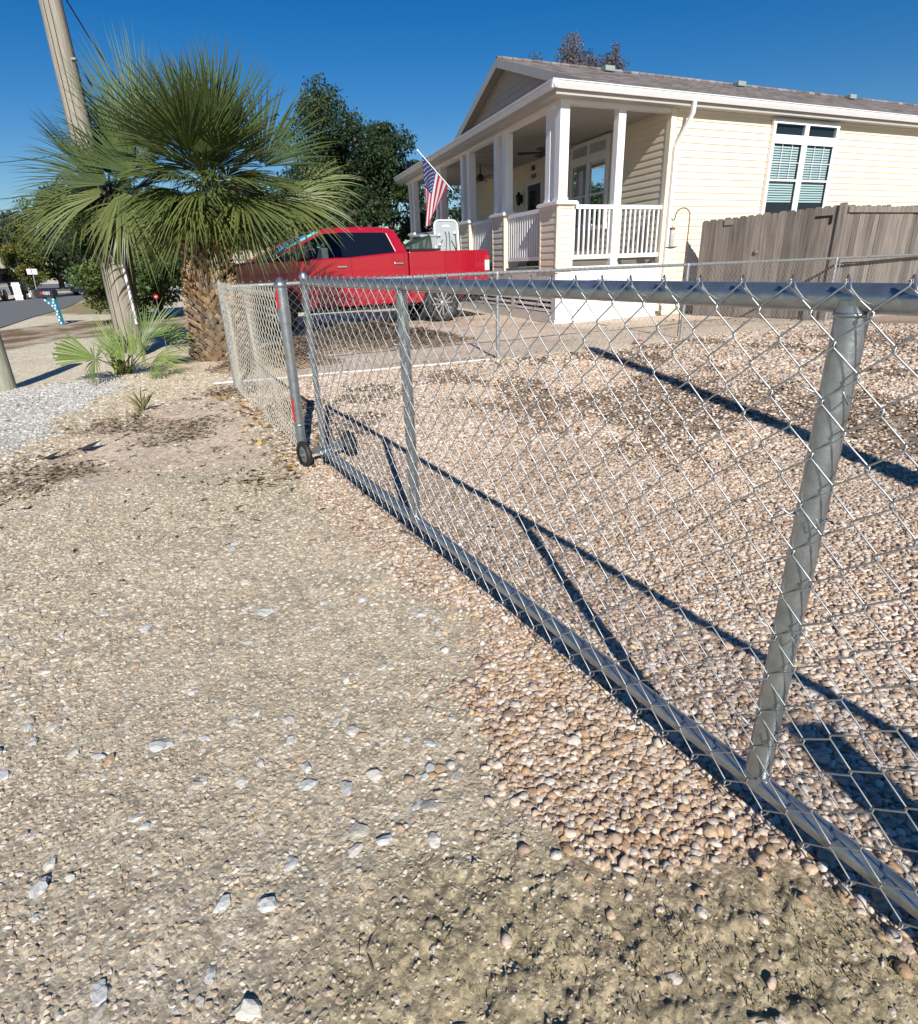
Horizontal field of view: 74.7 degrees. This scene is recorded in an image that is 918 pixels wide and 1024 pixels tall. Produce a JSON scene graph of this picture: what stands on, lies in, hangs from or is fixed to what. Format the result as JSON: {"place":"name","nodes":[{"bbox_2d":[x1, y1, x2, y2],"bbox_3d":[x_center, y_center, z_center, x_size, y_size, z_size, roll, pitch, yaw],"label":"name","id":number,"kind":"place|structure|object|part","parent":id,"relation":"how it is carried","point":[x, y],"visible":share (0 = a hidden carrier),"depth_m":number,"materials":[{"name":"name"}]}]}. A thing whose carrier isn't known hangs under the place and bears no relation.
{"place":"outdoors","nodes":[
{"label":"outdoors","id":0,"kind":"place"},
{"bbox_2d":[0,154,60,162],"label":"overhead cable","id":1,"kind":"object","parent":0,"point":[27,159],"visible":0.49,"depth_m":37.20,"materials":[{"name":"black plastic"}]},
{"bbox_2d":[0,283,86,327],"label":"road","id":2,"kind":"structure","parent":0,"point":[13,310],"depth_m":27.74,"materials":[{"name":"grey asphalt"}]},
{"bbox_2d":[0,268,28,300],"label":"parked car","id":3,"kind":"object","parent":2,"relation":"on","point":[8,276],"visible":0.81,"depth_m":35.29,"materials":[{"name":"paint"}]},
{"bbox_2d":[11,282,23,299],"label":"sign","id":4,"kind":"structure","parent":2,"relation":"on","point":[16,288],"depth_m":35.38,"materials":[{"name":"white plastic"}]},
{"bbox_2d":[6,236,32,298],"bbox_3d":[-27.253,-14.921,36.729,1.703,3.701,0.200,-2,22,0],"label":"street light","id":5,"kind":"object","parent":2,"relation":"on","point":[17,262],"visible":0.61,"depth_m":36.85,"materials":[{"name":"grey metal"}]},
{"bbox_2d":[26,268,37,289],"bbox_3d":[-24.749,-13.552,35.117,0.580,1.266,0.150,-2,22,0],"label":"street sign","id":6,"kind":"object","parent":2,"relation":"on","point":[34,271],"visible":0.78,"depth_m":34.90,"materials":[{"name":"white metal"}]},
{"bbox_2d":[68,279,87,295],"bbox_3d":[-25.426,-15.938,41.847,1.902,1.535,4.458,-7,23,-13],"label":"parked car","id":7,"kind":"object","parent":2,"relation":"on","point":[75,292],"visible":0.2,"depth_m":39.96,"materials":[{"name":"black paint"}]},
{"bbox_2d":[0,457,437,714],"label":"crushed gravel","id":8,"kind":"structure","parent":0,"point":[65,670],"depth_m":2.64,"materials":[{"name":"beige gravel"}]},
{"bbox_2d":[0,278,917,1023],"bbox_3d":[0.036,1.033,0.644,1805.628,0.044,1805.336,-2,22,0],"label":"ground","id":9,"kind":"structure","parent":0,"point":[30,346],"depth_m":1.41,"materials":[{"name":"beige gravel"}]},
{"bbox_2d":[0,234,12,260],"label":"oak tree","id":10,"kind":"object","parent":9,"relation":"on","point":[1,241],"visible":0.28,"depth_m":47.02,"materials":[{"name":"green plant"}]},
{"bbox_2d":[0,334,16,390],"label":"wooden post","id":11,"kind":"object","parent":9,"relation":"on","point":[7,381],"visible":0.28,"depth_m":6.94,"materials":[{"name":"brown wood"}]},
{"bbox_2d":[0,220,51,298],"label":"cypress tree","id":12,"kind":"object","parent":9,"relation":"on","point":[8,254],"visible":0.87,"depth_m":36.35,"materials":[{"name":"green plant"}]},
{"bbox_2d":[0,210,60,278],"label":"oak tree","id":13,"kind":"object","parent":9,"relation":"on","point":[3,215],"visible":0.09,"depth_m":57.80,"materials":[{"name":"green plant"}]},
{"bbox_2d":[18,246,76,288],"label":"oak tree","id":14,"kind":"object","parent":9,"relation":"on","point":[61,279],"visible":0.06,"depth_m":63.93,"materials":[{"name":"green plant"}]},
{"bbox_2d":[3,173,94,294],"bbox_3d":[-25.408,-18.227,40.091,7.004,7.518,7.133,11,26,29],"label":"oak tree","id":15,"kind":"object","parent":9,"relation":"on","point":[59,258],"visible":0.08,"depth_m":37.58,"materials":[{"name":"green plant"}]},
{"bbox_2d":[34,289,64,324],"bbox_3d":[-11.097,-5.549,16.310,0.600,0.910,0.185,3,23,13],"label":"mailbox","id":16,"kind":"object","parent":9,"relation":"on","point":[52,294],"visible":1,"depth_m":16.16,"materials":[{"name":"teal"}]},
{"bbox_2d":[42,440,100,458],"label":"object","id":17,"kind":"object","parent":9,"relation":"on","point":[89,446],"visible":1,"depth_m":4.48,"materials":[{"name":"grey plant"}]},
{"bbox_2d":[1,20,181,326],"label":"palm tree","id":18,"kind":"object","parent":9,"relation":"on","point":[99,229],"visible":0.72,"depth_m":8.13,"materials":[{"name":"green plant"}]},
{"bbox_2d":[38,0,146,357],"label":"utility pole","id":19,"kind":"object","parent":9,"relation":"on","point":[120,297],"visible":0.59,"depth_m":8.27,"materials":[{"name":"brown wood"}]},
{"bbox_2d":[66,0,180,150],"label":"overhead cable","id":20,"kind":"object","parent":19,"relation":"attached to","point":[89,37],"visible":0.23,"depth_m":8.76,"materials":[{"name":"black plastic"}]},
{"bbox_2d":[50,178,140,260],"bbox_3d":[-19.462,-15.386,34.117,5.911,6.446,6.588,-2,22,0],"label":"oak tree","id":21,"kind":"object","parent":9,"relation":"on","point":[77,253],"visible":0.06,"depth_m":32.73,"materials":[{"name":"green plant"}]},
{"bbox_2d":[51,193,163,316],"bbox_3d":[-8.950,-6.535,15.640,2.359,3.357,2.787,-2,22,0],"label":"shrub","id":22,"kind":"object","parent":9,"relation":"on","point":[92,276],"visible":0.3,"depth_m":15.39,"materials":[{"name":"green plant"}]},
{"bbox_2d":[52,301,201,382],"bbox_3d":[-4.085,-2.142,7.668,1.495,1.097,1.708,-2,22,0],"label":"saw palmetto","id":23,"kind":"object","parent":9,"relation":"on","point":[122,368],"visible":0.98,"depth_m":7.53,"materials":[{"name":"green plant"}]},
{"bbox_2d":[91,189,184,316],"bbox_3d":[-8.920,-7.404,17.517,2.946,3.527,3.081,-2,22,0],"label":"shrub","id":24,"kind":"object","parent":9,"relation":"on","point":[164,288],"visible":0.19,"depth_m":17.32,"materials":[{"name":"green plant"}]},
{"bbox_2d":[127,389,153,409],"bbox_3d":[-3.063,-1.070,5.747,0.348,0.186,0.217,19,30,40],"label":"weed plant","id":25,"kind":"object","parent":9,"relation":"on","point":[144,401],"visible":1,"depth_m":5.73,"materials":[{"name":"green plant"}]},
{"bbox_2d":[153,294,168,357],"bbox_3d":[-4.376,-2.718,8.873,0.072,0.928,0.016,-2,22,0],"label":"garden stake","id":26,"kind":"object","parent":9,"relation":"on","point":[155,296],"visible":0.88,"depth_m":8.72,"materials":[{"name":"white plastic"}]},
{"bbox_2d":[76,29,363,361],"bbox_3d":[-3.085,-4.211,8.272,3.552,4.302,2.972,-2,22,0],"label":"palm tree","id":27,"kind":"object","parent":9,"relation":"on","point":[203,123],"visible":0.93,"depth_m":7.92,"materials":[{"name":"green plant"}]},
{"bbox_2d":[0,541,463,1023],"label":"flat stones","id":28,"kind":"object","parent":9,"relation":"on","point":[250,1009],"visible":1,"depth_m":1.51,"materials":[{"name":"grey stone"}]},
{"bbox_2d":[216,279,296,446],"bbox_3d":[-1.805,-1.361,5.241,0.074,1.228,3.112,-13,25,-24],"label":"chain link fence","id":29,"kind":"object","parent":9,"relation":"on","point":[231,348],"visible":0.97,"depth_m":5.03,"materials":[{"name":"metal"}]},
{"bbox_2d":[206,185,313,252],"bbox_3d":[-10.575,-13.542,30.155,6.580,5.494,6.154,-19,28,-36],"label":"oak tree","id":30,"kind":"object","parent":9,"relation":"on","point":[245,239],"visible":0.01,"depth_m":29.00,"materials":[{"name":"green plant"}]},
{"bbox_2d":[206,386,314,472],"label":"fallen leaves","id":31,"kind":"object","parent":9,"relation":"on","point":[258,443],"visible":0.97,"depth_m":5.00,"materials":[{"name":"brown plant"}]},
{"bbox_2d":[232,249,292,262],"bbox_3d":[-4.292,-8.133,20.822,7.002,1.841,0.060,-12,24,-22],"label":"board fence","id":32,"kind":"object","parent":9,"relation":"on","point":[251,255],"visible":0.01,"depth_m":19.47,"materials":[{"name":"white wood"}]},
{"bbox_2d":[202,341,340,373],"bbox_3d":[-2.485,-2.092,8.074,1.924,0.410,1.257,-10,24,-18],"label":"pine straw mound","id":33,"kind":"object","parent":9,"relation":"on","point":[225,366],"visible":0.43,"depth_m":7.87,"materials":[{"name":"brown plant"}]},
{"bbox_2d":[273,277,306,442],"bbox_3d":[-1.090,-0.870,3.955,0.081,1.258,0.082,-2,22,0],"label":"fence post","id":34,"kind":"object","parent":9,"relation":"on","point":[281,295],"visible":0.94,"depth_m":3.87,"materials":[{"name":"metal"}]},
{"bbox_2d":[0,349,597,502],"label":"crushed gravel","id":35,"kind":"structure","parent":9,"relation":"on","point":[60,387],"depth_m":5.84,"materials":[{"name":"grey gravel"}]},
{"bbox_2d":[259,166,348,248],"bbox_3d":[-6.764,-12.490,27.014,4.392,5.704,5.248,-2,22,0],"label":"oak tree","id":36,"kind":"object","parent":9,"relation":"on","point":[313,240],"visible":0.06,"depth_m":25.66,"materials":[{"name":"green plant"}]},
{"bbox_2d":[267,72,399,227],"bbox_3d":[-5.001,-13.057,24.784,5.366,8.338,5.069,-2,22,0],"label":"oak tree","id":37,"kind":"object","parent":9,"relation":"on","point":[347,133],"visible":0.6,"depth_m":23.48,"materials":[{"name":"green plant"}]},
{"bbox_2d":[214,358,495,384],"bbox_3d":[-1.164,-1.749,7.442,3.518,0.024,0.067,-10,24,-18],"label":"edging strip","id":38,"kind":"object","parent":9,"relation":"on","point":[225,382],"visible":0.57,"depth_m":7.40,"materials":[{"name":"white concrete"}]},
{"bbox_2d":[235,226,488,333],"bbox_3d":[-2.322,-5.132,13.171,6.160,1.984,2.226,-13,25,-26],"label":"pickup truck","id":39,"kind":"object","parent":9,"relation":"on","point":[369,252],"visible":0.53,"depth_m":12.41,"materials":[{"name":"red paint"}]},
{"bbox_3d":[-2.629,-6.069,13.821,0.940,0.470,0.197,-13,25,-26],"label":"side window","id":40,"kind":"part","parent":39,"relation":"part of","materials":[{"name":"black glass"}]},
{"bbox_3d":[-1.802,-5.515,12.411,0.941,0.470,0.197,-14,26,-28],"label":"side window","id":41,"kind":"part","parent":39,"relation":"part of","materials":[{"name":"black glass"}]},
{"bbox_2d":[403,233,432,248],"bbox_3d":[-1.076,-6.077,13.540,0.760,0.372,0.635,-13,25,-26],"label":"tarp bundle","id":42,"kind":"object","parent":39,"relation":"on","point":[424,242],"visible":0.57,"depth_m":13.43,"materials":[{"name":"plastic"}]},
{"bbox_2d":[411,234,437,247],"bbox_3d":[-0.774,-5.920,13.905,0.460,0.870,0.500,-13,25,-26],"label":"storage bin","id":43,"kind":"object","parent":39,"relation":"in","point":[434,239],"visible":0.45,"depth_m":13.64,"materials":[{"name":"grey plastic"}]},
{"bbox_2d":[433,219,459,250],"bbox_3d":[-0.270,-6.088,13.888,0.643,1.203,0.149,-13,25,-26],"label":"chair","id":44,"kind":"object","parent":39,"relation":"in","point":[446,231],"visible":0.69,"depth_m":13.79,"materials":[{"name":"white plastic"}]},
{"bbox_2d":[317,188,430,244],"bbox_3d":[-3.258,-10.494,23.831,4.519,4.218,3.816,-7,23,-11],"label":"oak tree","id":45,"kind":"object","parent":9,"relation":"on","point":[372,207],"visible":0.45,"depth_m":22.50,"materials":[{"name":"green plant"}]},
{"bbox_2d":[278,319,481,354],"bbox_3d":[-1.508,-2.860,9.753,4.200,0.497,1.805,-10,24,-18],"label":"pine straw mound","id":46,"kind":"object","parent":9,"relation":"on","point":[420,331],"visible":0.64,"depth_m":9.39,"materials":[{"name":"brown plant"}]},
{"bbox_2d":[341,119,424,230],"bbox_3d":[-3.138,-12.838,25.720,3.769,7.094,3.229,-10,24,-19],"label":"oak tree","id":47,"kind":"object","parent":9,"relation":"on","point":[385,127],"visible":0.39,"depth_m":24.46,"materials":[{"name":"green plant"}]},
{"bbox_2d":[396,185,461,230],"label":"oak tree","id":48,"kind":"object","parent":9,"relation":"on","point":[457,215],"visible":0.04,"depth_m":30.30,"materials":[{"name":"green plant"}]},
{"bbox_2d":[0,349,917,594],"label":"dry leaf litter","id":49,"kind":"object","parent":9,"relation":"on","point":[148,446],"visible":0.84,"depth_m":4.37,"materials":[{"name":"brown plant"}]},
{"bbox_2d":[527,47,541,60],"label":"bare tree","id":50,"kind":"object","parent":9,"relation":"on","point":[535,56],"visible":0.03,"depth_m":31.30,"materials":[{"name":"brown plant"}]},
{"bbox_2d":[225,253,917,382],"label":"chain link fence","id":51,"kind":"object","parent":9,"relation":"on","point":[497,276],"visible":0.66,"depth_m":8.35,"materials":[{"name":"metal"}]},
{"bbox_2d":[236,365,917,474],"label":"yard pebbles","id":52,"kind":"object","parent":9,"relation":"on","point":[595,380],"visible":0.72,"depth_m":5.17,"materials":[{"name":"gravel"}]},
{"bbox_2d":[238,335,917,521],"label":"dry leaf litter","id":53,"kind":"object","parent":9,"relation":"on","point":[702,417],"visible":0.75,"depth_m":5.31,"materials":[{"name":"brown plant"}]},
{"bbox_2d":[554,32,606,67],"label":"bare tree","id":54,"kind":"object","parent":9,"relation":"on","point":[570,56],"visible":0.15,"depth_m":30.90,"materials":[{"name":"brown plant"}]},
{"bbox_2d":[275,826,917,1023],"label":"dirt grains","id":55,"kind":"object","parent":9,"relation":"on","point":[578,982],"visible":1,"depth_m":1.11,"materials":[{"name":"soil"}]},
{"bbox_2d":[278,484,917,989],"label":"stray pebbles","id":56,"kind":"object","parent":9,"relation":"on","point":[906,972],"visible":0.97,"depth_m":1.30,"materials":[{"name":"stone"}]},
{"bbox_2d":[281,441,917,660],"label":"yard pebbles","id":57,"kind":"object","parent":9,"relation":"on","point":[864,493],"visible":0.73,"depth_m":2.91,"materials":[{"name":"gravel"}]},
{"bbox_2d":[386,316,817,364],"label":"dry leaf litter","id":58,"kind":"object","parent":9,"relation":"on","point":[605,327],"visible":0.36,"depth_m":11.37,"materials":[{"name":"brown plant"}]},
{"bbox_2d":[296,271,917,929],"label":"chain link gate","id":59,"kind":"structure","parent":9,"relation":"on","point":[852,307],"depth_m":1.25,"materials":[{"name":"metal"}]},
{"bbox_2d":[601,43,628,70],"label":"bare tree","id":60,"kind":"object","parent":9,"relation":"on","point":[611,59],"visible":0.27,"depth_m":31.30,"materials":[{"name":"brown plant"}]},
{"bbox_2d":[350,850,913,1023],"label":"twigs","id":61,"kind":"object","parent":9,"relation":"on","point":[829,1020],"visible":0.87,"depth_m":1.13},
{"bbox_2d":[367,322,917,377],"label":"yard pebbles","id":62,"kind":"object","parent":9,"relation":"on","point":[734,357],"visible":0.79,"depth_m":7.76,"materials":[{"name":"gravel"}]},
{"bbox_2d":[413,584,917,955],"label":"yard pebbles","id":63,"kind":"object","parent":9,"relation":"on","point":[528,741],"visible":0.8,"depth_m":1.62,"materials":[{"name":"gravel"}]},
{"bbox_2d":[432,852,917,1022],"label":"dry grass","id":64,"kind":"structure","parent":9,"relation":"on","point":[782,986],"depth_m":1.11,"materials":[{"name":"beige plant"}]},
{"bbox_2d":[671,207,689,335],"bbox_3d":[3.346,-3.626,9.326,0.279,1.964,0.017,-1,22,3],"label":"shepherd hook","id":65,"kind":"object","parent":9,"relation":"on","point":[685,253],"visible":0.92,"depth_m":9.13,"materials":[{"name":"metal"}]},
{"bbox_2d":[665,227,675,248],"bbox_3d":[3.220,-4.191,9.097,0.171,0.386,0.174,-2,22,0],"label":"bird feeder","id":66,"kind":"object","parent":65,"relation":"hanging from","point":[671,237],"visible":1,"depth_m":9.09,"materials":[{"name":"white plastic"}]},
{"bbox_2d":[692,202,917,319],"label":"wood fence","id":67,"kind":"object","parent":9,"relation":"on","point":[844,229],"visible":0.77,"depth_m":11.38,"materials":[{"name":"brown wood"}]},
{"bbox_2d":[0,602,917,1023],"bbox_3d":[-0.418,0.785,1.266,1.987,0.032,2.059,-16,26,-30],"label":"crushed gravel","id":68,"kind":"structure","parent":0,"point":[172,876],"depth_m":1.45,"materials":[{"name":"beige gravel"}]},
{"bbox_2d":[0,0,917,278],"label":"sky","id":69,"kind":"structure","parent":0,"point":[422,65],"materials":[{"name":"blue"}]},
{"bbox_2d":[394,56,917,323],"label":"house","id":70,"kind":"structure","parent":0,"point":[549,165],"depth_m":13.21,"materials":[{"name":"beige plastic"}]},
{"bbox_2d":[417,149,461,228],"bbox_3d":[-0.533,-8.892,16.487,1.567,2.014,0.140,16,29,37],"label":"flag","id":71,"kind":"object","parent":70,"relation":"attached to","point":[436,185],"visible":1,"depth_m":16.62,"materials":[{"name":"multicoloured fabric"}]},
{"bbox_2d":[527,183,540,265],"bbox_3d":[2.241,-8.514,17.914,0.024,2.190,0.912,-9,23,-16],"label":"door","id":72,"kind":"structure","parent":70,"relation":"in","point":[534,191],"depth_m":17.76,"materials":[{"name":"grey"}]},
{"bbox_2d":[570,133,611,231],"bbox_3d":[3.174,-7.997,14.804,0.422,1.950,1.821,-9,23,-16],"label":"window","id":73,"kind":"structure","parent":70,"relation":"in","point":[590,160],"depth_m":14.61,"materials":[{"name":"white glass"}]},
{"bbox_2d":[759,119,840,214],"bbox_3d":[7.651,-7.641,13.528,2.161,1.920,0.084,-12,24,-23],"label":"window","id":74,"kind":"structure","parent":70,"relation":"in","point":[801,154],"depth_m":13.48,"materials":[{"name":"white plastic"}]}
]}

